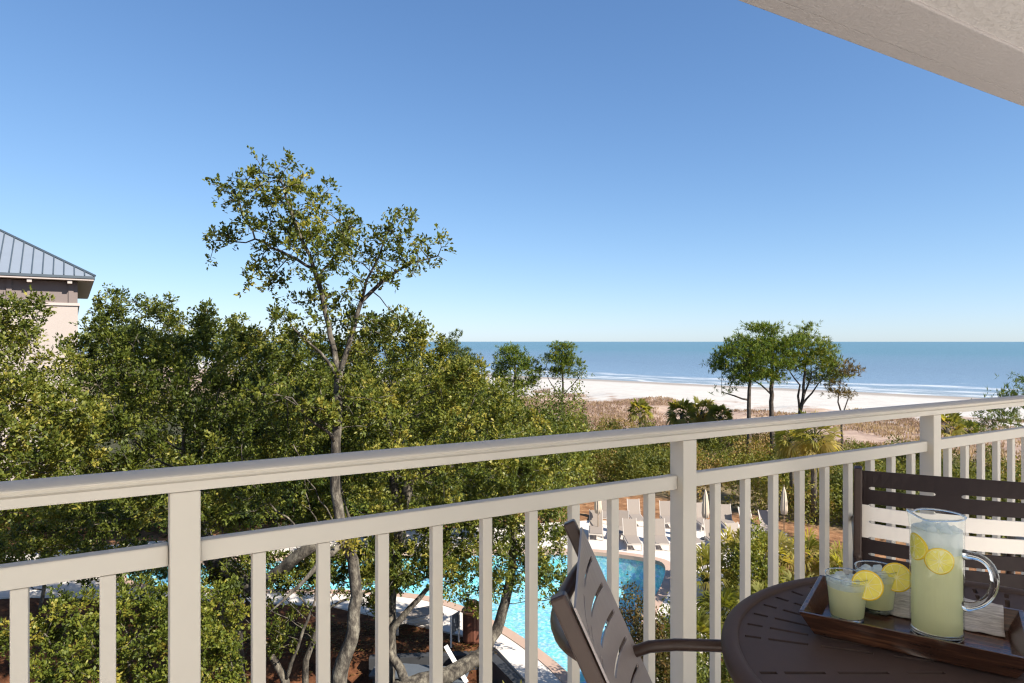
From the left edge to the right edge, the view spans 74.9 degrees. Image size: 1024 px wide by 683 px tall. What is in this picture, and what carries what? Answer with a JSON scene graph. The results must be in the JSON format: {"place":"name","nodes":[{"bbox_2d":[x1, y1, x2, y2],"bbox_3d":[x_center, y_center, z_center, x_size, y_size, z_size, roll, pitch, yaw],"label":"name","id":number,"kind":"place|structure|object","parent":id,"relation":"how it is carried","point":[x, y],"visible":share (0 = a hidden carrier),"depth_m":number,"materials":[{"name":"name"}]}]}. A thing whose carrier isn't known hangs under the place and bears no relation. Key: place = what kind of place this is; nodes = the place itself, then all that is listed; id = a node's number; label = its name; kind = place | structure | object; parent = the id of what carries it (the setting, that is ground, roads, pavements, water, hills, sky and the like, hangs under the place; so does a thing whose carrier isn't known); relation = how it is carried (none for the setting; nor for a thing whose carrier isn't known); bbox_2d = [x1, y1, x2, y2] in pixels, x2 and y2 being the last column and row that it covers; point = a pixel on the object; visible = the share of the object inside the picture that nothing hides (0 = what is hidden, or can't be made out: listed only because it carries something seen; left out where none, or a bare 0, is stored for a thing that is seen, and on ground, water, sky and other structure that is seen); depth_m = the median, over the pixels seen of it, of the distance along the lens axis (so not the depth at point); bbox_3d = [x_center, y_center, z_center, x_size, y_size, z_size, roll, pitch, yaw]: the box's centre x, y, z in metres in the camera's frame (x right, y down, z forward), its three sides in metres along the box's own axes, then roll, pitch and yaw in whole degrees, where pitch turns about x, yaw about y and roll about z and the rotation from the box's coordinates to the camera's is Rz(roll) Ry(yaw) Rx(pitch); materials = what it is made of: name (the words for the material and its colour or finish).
{"place":"outdoors","nodes":[
{"label":"outdoors","id":0,"kind":"place"},
{"bbox_2d":[126,555,664,682],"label":"pool floor","id":1,"kind":"structure","parent":0,"point":[547,643],"depth_m":25.33,"materials":[{"name":"tile"}]},
{"bbox_2d":[0,355,1023,682],"bbox_3d":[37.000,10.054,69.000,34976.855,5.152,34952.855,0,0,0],"label":"ground","id":2,"kind":"structure","parent":0,"point":[784,399],"depth_m":35.70,"materials":[{"name":"sand"}]},
{"bbox_2d":[0,229,95,480],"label":"hotel wing","id":3,"kind":"structure","parent":2,"relation":"on","point":[24,265],"depth_m":34.63,"materials":[{"name":"paint"}]},
{"bbox_2d":[0,284,110,520],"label":"oak tree","id":4,"kind":"object","parent":2,"relation":"on","point":[34,385],"visible":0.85,"depth_m":12.07,"materials":[{"name":"green plant"}]},
{"bbox_2d":[0,527,167,608],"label":"hedge bush","id":5,"kind":"object","parent":2,"relation":"on","point":[5,544],"visible":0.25,"depth_m":20.78,"materials":[{"name":"green plant"}]},
{"bbox_2d":[0,572,250,682],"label":"hedge bush","id":6,"kind":"object","parent":2,"relation":"on","point":[224,646],"visible":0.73,"depth_m":12.27,"materials":[{"name":"green plant"}]},
{"bbox_2d":[0,282,365,682],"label":"oak tree","id":7,"kind":"object","parent":2,"relation":"on","point":[216,505],"visible":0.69,"depth_m":15.06,"materials":[{"name":"green plant"}]},
{"bbox_2d":[51,322,357,532],"bbox_3d":[-11.323,3.763,25.217,11.436,9.346,6.487,0,0,0],"label":"oak tree","id":8,"kind":"object","parent":2,"relation":"on","point":[175,442],"visible":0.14,"depth_m":24.19,"materials":[{"name":"green plant"}]},
{"bbox_2d":[0,621,496,676],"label":"leaf litter","id":9,"kind":"object","parent":2,"relation":"on","point":[305,638],"visible":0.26,"depth_m":18.73,"materials":[{"name":"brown plant"}]},
{"bbox_2d":[0,359,602,548],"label":"understorey thicket","id":10,"kind":"object","parent":2,"relation":"on","point":[564,424],"visible":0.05,"depth_m":37.31,"materials":[{"name":"green plant"}]},
{"bbox_2d":[201,546,453,682],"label":"oak tree","id":11,"kind":"object","parent":2,"relation":"on","point":[287,583],"visible":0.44,"depth_m":15.21,"materials":[{"name":"green plant"}]},
{"bbox_2d":[202,145,456,682],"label":"oak tree","id":12,"kind":"object","parent":2,"relation":"on","point":[343,240],"visible":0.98,"depth_m":12.94,"materials":[{"name":"green plant"}]},
{"bbox_2d":[0,520,793,682],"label":"pool deck","id":13,"kind":"structure","parent":2,"relation":"on","point":[510,653],"depth_m":21.94,"materials":[{"name":"concrete"}]},
{"bbox_2d":[121,548,669,682],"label":"pool edge path","id":14,"kind":"structure","parent":13,"relation":"on","point":[553,666],"depth_m":21.96,"materials":[{"name":"concrete"}]},
{"bbox_2d":[396,606,443,635],"bbox_3d":[-2.935,7.787,19.584,1.717,1.158,0.730,0,0,-28],"label":"pool lounger","id":15,"kind":"object","parent":13,"relation":"on","point":[421,612],"visible":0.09,"depth_m":19.45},
{"bbox_2d":[462,599,478,643],"bbox_3d":[-1.094,7.805,18.735,0.640,1.130,0.640,0,0,0],"label":"waste bin","id":16,"kind":"object","parent":13,"relation":"on","point":[470,629],"visible":0.49,"depth_m":18.47,"materials":[{"name":"orange metal"}]},
{"bbox_2d":[589,509,602,540],"bbox_3d":[3.610,7.880,28.705,0.613,0.973,1.442,0,0,7],"label":"pool lounger","id":17,"kind":"object","parent":13,"relation":"on","point":[595,523],"visible":0.97,"depth_m":29.17,"materials":[{"name":"fabric"}]},
{"bbox_2d":[594,501,601,535],"bbox_3d":[3.733,7.272,28.998,0.389,2.196,0.389,0,0,0],"label":"closed umbrella","id":18,"kind":"object","parent":13,"relation":"on","point":[597,506],"visible":0.41,"depth_m":28.90,"materials":[{"name":"fabric"}]},
{"bbox_2d":[601,500,606,523],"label":"pool lounger","id":19,"kind":"object","parent":13,"relation":"on","point":[604,505],"visible":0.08,"depth_m":31.70,"materials":[{"name":"fabric"}]},
{"bbox_2d":[619,510,628,534],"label":"pool lounger","id":20,"kind":"object","parent":13,"relation":"on","point":[623,514],"visible":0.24,"depth_m":29.24,"materials":[{"name":"fabric"}]},
{"bbox_2d":[622,518,642,550],"bbox_3d":[4.905,7.880,27.308,0.613,0.973,1.442,0,0,1],"label":"pool lounger","id":21,"kind":"object","parent":13,"relation":"on","point":[630,536],"visible":1,"depth_m":27.78,"materials":[{"name":"fabric"}]},
{"bbox_2d":[627,499,642,521],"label":"pool lounger","id":22,"kind":"object","parent":13,"relation":"on","point":[633,506],"visible":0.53,"depth_m":31.25,"materials":[{"name":"fabric"}]},
{"bbox_2d":[605,571,669,682],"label":"leafy shrub","id":23,"kind":"object","parent":13,"relation":"on","point":[635,619],"visible":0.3,"depth_m":14.89,"materials":[{"name":"green plant"}]},
{"bbox_2d":[655,518,669,550],"bbox_3d":[6.050,7.880,27.308,0.613,0.973,1.442,0,0,4],"label":"pool lounger","id":24,"kind":"object","parent":13,"relation":"on","point":[660,536],"visible":0.59,"depth_m":27.75,"materials":[{"name":"fabric"}]},
{"bbox_2d":[659,500,669,523],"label":"pool lounger","id":25,"kind":"object","parent":13,"relation":"on","point":[664,507],"visible":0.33,"depth_m":30.94,"materials":[{"name":"fabric"}]},
{"bbox_2d":[655,592,707,682],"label":"leafy shrub","id":26,"kind":"object","parent":13,"relation":"on","point":[699,672],"visible":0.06,"depth_m":15.20,"materials":[{"name":"green plant"}]},
{"bbox_2d":[696,537,703,543],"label":"pool lounger","id":27,"kind":"object","parent":13,"relation":"on","point":[698,540],"visible":0.12,"depth_m":26.89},
{"bbox_2d":[696,502,704,531],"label":"pool lounger","id":28,"kind":"object","parent":13,"relation":"on","point":[699,518],"visible":0.33,"depth_m":30.57,"materials":[{"name":"fabric"}]},
{"bbox_2d":[701,487,708,540],"bbox_3d":[8.188,7.272,28.268,0.389,2.196,0.389,0,0,0],"label":"closed umbrella","id":29,"kind":"object","parent":13,"relation":"on","point":[705,508],"visible":0.81,"depth_m":28.18,"materials":[{"name":"fabric"}]},
{"bbox_2d":[703,519,725,543],"bbox_3d":[8.298,7.880,27.176,0.613,0.973,1.442,0,0,-3],"label":"pool lounger","id":30,"kind":"object","parent":13,"relation":"on","point":[706,522],"visible":0.27,"depth_m":27.70,"materials":[{"name":"fabric"}]},
{"bbox_2d":[721,504,739,532],"bbox_3d":[9.626,7.880,29.770,0.613,0.973,1.442,0,0,3],"label":"pool lounger","id":31,"kind":"object","parent":13,"relation":"on","point":[726,515],"visible":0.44,"depth_m":30.27,"materials":[{"name":"fabric"}]},
{"bbox_2d":[725,522,739,539],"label":"pool lounger","id":32,"kind":"object","parent":13,"relation":"on","point":[735,526],"visible":0.14,"depth_m":27.26,"materials":[{"name":"fabric"}]},
{"bbox_2d":[738,507,766,532],"bbox_3d":[10.527,7.880,29.304,0.613,0.973,1.442,0,0,-10],"label":"pool lounger","id":33,"kind":"object","parent":13,"relation":"on","point":[753,523],"visible":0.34,"depth_m":29.50,"materials":[{"name":"fabric"}]},
{"bbox_2d":[722,511,785,595],"bbox_3d":[7.765,6.980,21.305,2.317,3.056,2.155,0,0,0],"label":"leafy shrub","id":34,"kind":"object","parent":13,"relation":"on","point":[761,565],"visible":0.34,"depth_m":21.05,"materials":[{"name":"green plant"}]},
{"bbox_2d":[758,510,786,539],"bbox_3d":[11.171,7.880,28.705,0.613,0.973,1.442,0,0,-6],"label":"pool lounger","id":35,"kind":"object","parent":13,"relation":"on","point":[763,515],"visible":0.45,"depth_m":29.23,"materials":[{"name":"fabric"}]},
{"bbox_2d":[780,487,788,535],"bbox_3d":[11.747,7.272,28.849,0.389,2.196,0.389,0,0,0],"label":"closed umbrella","id":36,"kind":"object","parent":13,"relation":"on","point":[784,507],"visible":0.83,"depth_m":28.76,"materials":[{"name":"fabric"}]},
{"bbox_2d":[369,663,468,682],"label":"service counter","id":37,"kind":"object","parent":2,"relation":"on","point":[412,669],"visible":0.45,"depth_m":16.94,"materials":[{"name":"stone"}]},
{"bbox_2d":[299,340,581,547],"bbox_3d":[-3.092,4.166,27.047,11.726,8.503,6.625,0,0,0],"label":"oak tree","id":38,"kind":"object","parent":2,"relation":"on","point":[415,411],"visible":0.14,"depth_m":26.27,"materials":[{"name":"green plant"}]},
{"bbox_2d":[309,306,577,682],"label":"oak tree","id":39,"kind":"object","parent":2,"relation":"on","point":[462,374],"visible":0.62,"depth_m":15.94,"materials":[{"name":"green plant"}]},
{"bbox_2d":[369,651,524,682],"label":"retaining wall","id":40,"kind":"structure","parent":2,"relation":"on","point":[503,671],"depth_m":17.73,"materials":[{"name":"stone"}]},
{"bbox_2d":[444,644,467,682],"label":"white plank","id":41,"kind":"object","parent":40,"relation":"on","point":[453,659],"visible":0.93,"depth_m":16.66,"materials":[{"name":"paint"}]},
{"bbox_2d":[450,611,459,647],"bbox_3d":[-1.578,7.960,18.488,0.040,0.880,0.415,0,0,30],"label":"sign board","id":42,"kind":"object","parent":2,"relation":"on","point":[455,622],"visible":1,"depth_m":18.44,"materials":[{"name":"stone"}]},
{"bbox_2d":[433,329,492,390],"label":"pine tree","id":43,"kind":"object","parent":2,"relation":"on","point":[457,351],"visible":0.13,"depth_m":54.63,"materials":[{"name":"green plant"}]},
{"bbox_2d":[389,476,566,682],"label":"oak tree","id":44,"kind":"object","parent":2,"relation":"on","point":[456,670],"visible":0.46,"depth_m":16.58,"materials":[{"name":"green plant"}]},
{"bbox_2d":[487,341,549,405],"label":"pine tree","id":45,"kind":"object","parent":2,"relation":"on","point":[511,361],"visible":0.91,"depth_m":61.60,"materials":[{"name":"green plant"}]},
{"bbox_2d":[537,340,594,419],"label":"pine tree","id":46,"kind":"object","parent":2,"relation":"on","point":[556,356],"visible":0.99,"depth_m":61.62,"materials":[{"name":"green plant"}]},
{"bbox_2d":[625,398,653,425],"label":"palm tree","id":47,"kind":"object","parent":2,"relation":"on","point":[643,404],"visible":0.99,"depth_m":56.72,"materials":[{"name":"green plant"}]},
{"bbox_2d":[665,397,699,424],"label":"palm tree","id":48,"kind":"object","parent":2,"relation":"on","point":[682,404],"visible":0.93,"depth_m":49.63,"materials":[{"name":"green plant"}]},
{"bbox_2d":[687,396,714,422],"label":"palm tree","id":49,"kind":"object","parent":2,"relation":"on","point":[701,416],"visible":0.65,"depth_m":50.65,"materials":[{"name":"green plant"}]},
{"bbox_2d":[669,541,738,599],"bbox_3d":[6.333,7.445,21.583,2.148,2.050,2.508,0,0,44],"label":"palmetto","id":50,"kind":"object","parent":2,"relation":"on","point":[704,559],"visible":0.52,"depth_m":21.28,"materials":[{"name":"green plant"}]},
{"bbox_2d":[696,606,723,663],"bbox_3d":[4.729,8.190,17.493,1.972,2.360,1.891,0,0,-31],"label":"palmetto","id":51,"kind":"object","parent":2,"relation":"on","point":[702,626],"visible":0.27,"depth_m":17.42,"materials":[{"name":"green plant"}]},
{"bbox_2d":[697,652,733,682],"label":"leafy shrub","id":52,"kind":"object","parent":2,"relation":"on","point":[725,676],"visible":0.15,"depth_m":16.01,"materials":[{"name":"green plant"}]},
{"bbox_2d":[696,586,739,638],"bbox_3d":[5.974,7.758,19.043,2.111,1.589,2.122,0,0,41],"label":"palmetto","id":53,"kind":"object","parent":2,"relation":"on","point":[728,600],"visible":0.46,"depth_m":18.94,"materials":[{"name":"green plant"}]},
{"bbox_2d":[705,403,733,445],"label":"palm tree","id":54,"kind":"object","parent":2,"relation":"on","point":[713,408],"visible":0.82,"depth_m":48.75,"materials":[{"name":"green plant"}]},
{"bbox_2d":[705,521,760,589],"bbox_3d":[7.582,7.281,22.631,2.564,2.378,2.474,0,0,0],"label":"palmetto","id":55,"kind":"object","parent":2,"relation":"on","point":[729,540],"visible":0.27,"depth_m":22.47,"materials":[{"name":"green plant"}]},
{"bbox_2d":[701,331,783,453],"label":"pine tree","id":56,"kind":"object","parent":2,"relation":"on","point":[744,346],"visible":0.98,"depth_m":43.44,"materials":[{"name":"green plant"}]},
{"bbox_2d":[732,580,778,608],"bbox_3d":[7.391,7.784,19.483,2.062,1.591,2.403,0,0,22],"label":"palmetto","id":57,"kind":"object","parent":2,"relation":"on","point":[755,588],"visible":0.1,"depth_m":19.72,"materials":[{"name":"green plant"}]},
{"bbox_2d":[518,387,1023,472],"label":"dune grass","id":58,"kind":"structure","parent":2,"relation":"on","point":[874,427],"depth_m":66.95,"materials":[{"name":"plant"}]},
{"bbox_2d":[737,523,808,580],"bbox_3d":[8.502,7.230,21.940,2.643,2.481,2.517,0,0,-45],"label":"palmetto","id":59,"kind":"object","parent":2,"relation":"on","point":[786,545],"visible":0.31,"depth_m":21.59,"materials":[{"name":"green plant"}]},
{"bbox_2d":[527,412,1020,556],"bbox_3d":[21.260,6.825,37.897,58.053,3.753,22.307,0,0,42],"label":"scrub thicket","id":60,"kind":"object","parent":2,"relation":"on","point":[644,461],"visible":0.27,"depth_m":39.49,"materials":[{"name":"green plant"}]},
{"bbox_2d":[734,319,818,447],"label":"pine tree","id":61,"kind":"object","parent":2,"relation":"on","point":[784,343],"visible":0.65,"depth_m":44.41,"materials":[{"name":"green plant"}]},
{"bbox_2d":[770,429,809,506],"bbox_3d":[14.281,6.138,34.042,2.253,4.576,2.418,0,0,41],"label":"palm tree","id":62,"kind":"object","parent":2,"relation":"on","point":[782,449],"visible":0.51,"depth_m":33.88,"materials":[{"name":"green plant"}]},
{"bbox_2d":[778,568,810,582],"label":"palmetto","id":63,"kind":"object","parent":2,"relation":"on","point":[787,577],"visible":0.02,"depth_m":20.25,"materials":[{"name":"green plant"}]},
{"bbox_2d":[778,526,837,578],"bbox_3d":[9.721,7.378,22.483,2.571,2.185,2.465,0,0,0],"label":"palmetto","id":64,"kind":"object","parent":2,"relation":"on","point":[812,544],"visible":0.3,"depth_m":22.24,"materials":[{"name":"green plant"}]},
{"bbox_2d":[779,320,855,413],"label":"pine tree","id":65,"kind":"object","parent":2,"relation":"on","point":[829,364],"visible":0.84,"depth_m":45.59,"materials":[{"name":"green plant"}]},
{"bbox_2d":[787,409,847,523],"bbox_3d":[13.989,5.757,30.979,2.714,5.426,2.781,0,0,45],"label":"palm tree","id":66,"kind":"object","parent":2,"relation":"on","point":[825,445],"visible":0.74,"depth_m":30.85,"materials":[{"name":"green plant"}]},
{"bbox_2d":[805,540,842,576],"bbox_3d":[10.482,7.483,21.444,2.469,1.975,2.805,0,0,0],"label":"palmetto","id":67,"kind":"object","parent":2,"relation":"on","point":[835,557],"visible":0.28,"depth_m":21.60,"materials":[{"name":"green plant"}]},
{"bbox_2d":[809,561,842,576],"bbox_3d":[9.314,7.460,18.742,4.014,2.313,2.778,0,0,0],"label":"leafy shrub","id":68,"kind":"object","parent":2,"relation":"on","point":[831,570],"depth_m":19.28,"materials":[{"name":"green plant"}]},
{"bbox_2d":[820,355,865,449],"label":"pine tree","id":69,"kind":"object","parent":2,"relation":"on","point":[838,391],"visible":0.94,"depth_m":44.80,"materials":[{"name":"green plant"}]},
{"bbox_2d":[817,459,885,507],"bbox_3d":[17.597,7.068,33.833,4.109,2.913,3.872,0,0,28],"label":"scrub bush","id":70,"kind":"object","parent":2,"relation":"on","point":[835,472],"visible":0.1,"depth_m":34.04,"materials":[{"name":"green plant"}]},
{"bbox_2d":[853,471,919,527],"bbox_3d":[17.233,7.174,30.124,4.086,2.907,3.661,0,0,0],"label":"scrub bush","id":71,"kind":"object","parent":2,"relation":"on","point":[880,489],"visible":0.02,"depth_m":29.65,"materials":[{"name":"green plant"}]},
{"bbox_2d":[897,460,959,477],"bbox_3d":[22.776,7.363,36.240,3.956,2.522,3.771,0,0,-39],"label":"scrub bush","id":72,"kind":"object","parent":2,"relation":"on","point":[918,470],"visible":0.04,"depth_m":35.92,"materials":[{"name":"green plant"}]},
{"bbox_2d":[940,412,968,436],"bbox_3d":[25.951,6.079,40.089,2.292,4.287,2.614,0,0,0],"label":"palm tree","id":73,"kind":"object","parent":2,"relation":"on","point":[957,430],"visible":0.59,"depth_m":39.63,"materials":[{"name":"green plant"}]},
{"bbox_2d":[951,420,981,463],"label":"palm tree","id":74,"kind":"object","parent":2,"relation":"on","point":[973,430],"visible":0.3,"depth_m":40.85,"materials":[{"name":"green plant"}]},
{"bbox_2d":[950,371,1023,431],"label":"pine tree","id":75,"kind":"object","parent":2,"relation":"on","point":[1013,415],"visible":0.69,"depth_m":23.98,"materials":[{"name":"green plant"}]},
{"bbox_2d":[969,469,1006,536],"bbox_3d":[20.198,7.044,29.114,4.219,3.132,3.836,0,0,-35],"label":"scrub bush","id":76,"kind":"object","parent":2,"relation":"on","point":[987,478],"visible":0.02,"depth_m":28.71,"materials":[{"name":"green plant"}]},
{"bbox_2d":[970,480,1020,537],"bbox_3d":[21.366,6.987,27.335,4.160,3.264,4.227,0,0,42],"label":"scrub bush","id":77,"kind":"object","parent":2,"relation":"on","point":[1016,500],"visible":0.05,"depth_m":27.11,"materials":[{"name":"green plant"}]},
{"bbox_2d":[0,0,1023,341],"label":"sky","id":78,"kind":"structure","parent":0,"point":[594,170],"materials":[{"name":"blue"}]},
{"bbox_2d":[81,342,1023,397],"bbox_3d":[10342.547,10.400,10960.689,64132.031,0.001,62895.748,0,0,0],"label":"sea water","id":79,"kind":"structure","parent":0,"point":[962,369],"depth_m":302.06,"materials":[{"name":"liquid"}]},
{"bbox_2d":[739,0,1023,105],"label":"hotel balcony","id":80,"kind":"structure","parent":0,"point":[977,44],"depth_m":2.73,"materials":[{"name":"paint"}]},
{"bbox_2d":[0,395,1023,682],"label":"balcony railing","id":81,"kind":"object","parent":80,"relation":"on","point":[184,551],"visible":0.67,"depth_m":1.82,"materials":[{"name":"paint"}]},
{"bbox_2d":[550,519,721,682],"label":"patio chair","id":82,"kind":"object","parent":80,"relation":"on","point":[577,630],"visible":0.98,"depth_m":1.47,"materials":[{"name":"brown metal"}]},
{"bbox_2d":[721,574,1023,682],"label":"patio table","id":83,"kind":"object","parent":80,"relation":"on","point":[768,635],"visible":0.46,"depth_m":1.33,"materials":[{"name":"brown metal"}]},
{"bbox_2d":[799,575,1023,678],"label":"serving tray","id":84,"kind":"object","parent":83,"relation":"on","point":[998,655],"visible":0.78,"depth_m":1.33,"materials":[{"name":"brown wood"}]},
{"bbox_2d":[825,567,867,622],"bbox_3d":[0.730,0.557,1.456,0.088,0.099,0.088,0,0,0],"label":"drinking glass","id":85,"kind":"object","parent":84,"relation":"on","point":[846,602],"visible":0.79,"depth_m":1.43,"materials":[{"name":"white"}]},
{"bbox_2d":[830,574,841,581],"bbox_3d":[0.708,0.521,1.460,0.022,0.025,0.024,0,0,0],"label":"ice cube","id":86,"kind":"object","parent":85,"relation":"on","point":[837,576],"visible":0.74,"depth_m":1.45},
{"bbox_2d":[835,571,845,577],"bbox_3d":[0.727,0.521,1.479,0.020,0.023,0.019,0,0,0],"label":"ice cube","id":87,"kind":"object","parent":85,"relation":"in","point":[841,574],"visible":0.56,"depth_m":1.47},
{"bbox_2d":[841,577,851,585],"bbox_3d":[0.720,0.521,1.436,0.022,0.024,0.019,0,0,-21],"label":"ice cube","id":88,"kind":"object","parent":85,"relation":"on","point":[846,583],"visible":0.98,"depth_m":1.43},
{"bbox_2d":[852,570,883,600],"bbox_3d":[0.758,0.520,1.425,0.062,0.062,0.007,40,9,36],"label":"lemon slice","id":89,"kind":"object","parent":85,"relation":"in","point":[874,587],"visible":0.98,"depth_m":1.42,"materials":[{"name":"food"}]},
{"bbox_2d":[854,560,896,615],"bbox_3d":[0.821,0.557,1.506,0.088,0.099,0.088,0,0,0],"label":"drinking glass","id":90,"kind":"object","parent":84,"relation":"on","point":[883,604],"visible":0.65,"depth_m":1.47,"materials":[{"name":"white"}]},
{"bbox_2d":[861,564,870,569],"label":"ice cube","id":91,"kind":"object","parent":90,"relation":"in","point":[865,567],"visible":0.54,"depth_m":1.52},
{"bbox_2d":[873,564,881,570],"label":"ice cube","id":92,"kind":"object","parent":90,"relation":"in","point":[878,567],"visible":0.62,"depth_m":1.52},
{"bbox_2d":[877,571,888,577],"bbox_3d":[0.821,0.521,1.482,0.024,0.023,0.021,0,0,-25],"label":"ice cube","id":93,"kind":"object","parent":90,"relation":"in","point":[883,575],"visible":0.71,"depth_m":1.48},
{"bbox_2d":[881,563,910,591],"bbox_3d":[0.848,0.520,1.473,0.062,0.062,0.006,-27,-29,27],"label":"lemon slice","id":94,"kind":"object","parent":90,"relation":"in","point":[901,580],"visible":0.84,"depth_m":1.47,"materials":[{"name":"food"}]},
{"bbox_2d":[890,589,1004,636],"bbox_3d":[0.936,0.583,1.461,0.225,0.046,0.087,0,0,33],"label":"napkin","id":95,"kind":"object","parent":84,"relation":"on","point":[989,619],"visible":0.43,"depth_m":1.42,"materials":[{"name":"fabric"}]},
{"bbox_2d":[906,508,999,642],"bbox_3d":[0.882,0.477,1.357,0.106,0.257,0.147,0,0,-19],"label":"glass pitcher","id":96,"kind":"object","parent":84,"relation":"on","point":[939,605],"visible":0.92,"depth_m":1.34,"materials":[{"name":"white"}]},
{"bbox_2d":[910,532,927,559],"bbox_3d":[0.835,0.422,1.377,0.012,0.055,0.055,0,-40,-2],"label":"lemon slice","id":97,"kind":"object","parent":96,"relation":"in","point":[918,548],"visible":1,"depth_m":1.37,"materials":[{"name":"food"}]},
{"bbox_2d":[913,523,927,527],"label":"ice cube","id":98,"kind":"object","parent":96,"relation":"in","point":[921,525],"visible":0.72,"depth_m":1.38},
{"bbox_2d":[922,526,936,531],"bbox_3d":[0.853,0.388,1.363,0.021,0.023,0.026,0,0,0],"label":"ice cube","id":99,"kind":"object","parent":96,"relation":"in","point":[932,529],"visible":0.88,"depth_m":1.35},
{"bbox_2d":[924,521,936,526],"bbox_3d":[0.872,0.384,1.387,0.023,0.028,0.026,0,0,-34],"label":"ice cube","id":100,"kind":"object","parent":96,"relation":"in","point":[931,524],"visible":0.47,"depth_m":1.38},
{"bbox_2d":[924,548,954,574],"bbox_3d":[0.858,0.440,1.341,0.053,0.053,0.011,-19,-8,25],"label":"lemon slice","id":101,"kind":"object","parent":96,"relation":"in","point":[940,561],"visible":1,"depth_m":1.34,"materials":[{"name":"food"}]},
{"bbox_2d":[935,522,948,529],"bbox_3d":[0.881,0.384,1.369,0.020,0.027,0.027,0,0,-33],"label":"ice cube","id":102,"kind":"object","parent":96,"relation":"in","point":[939,526],"visible":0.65,"depth_m":1.36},
{"bbox_2d":[940,526,952,533],"bbox_3d":[0.877,0.388,1.350,0.025,0.029,0.027,0,0,0],"label":"ice cube","id":103,"kind":"object","parent":96,"relation":"in","point":[946,529],"visible":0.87,"depth_m":1.34,"materials":[{"name":"ice"}]},
{"bbox_2d":[949,525,959,531],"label":"ice cube","id":104,"kind":"object","parent":96,"relation":"in","point":[953,528],"visible":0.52,"depth_m":1.36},
{"bbox_2d":[851,465,1023,589],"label":"patio chair","id":105,"kind":"object","parent":80,"relation":"on","point":[949,492],"visible":0.64,"depth_m":2.17,"materials":[{"name":"wood"}]}
]}

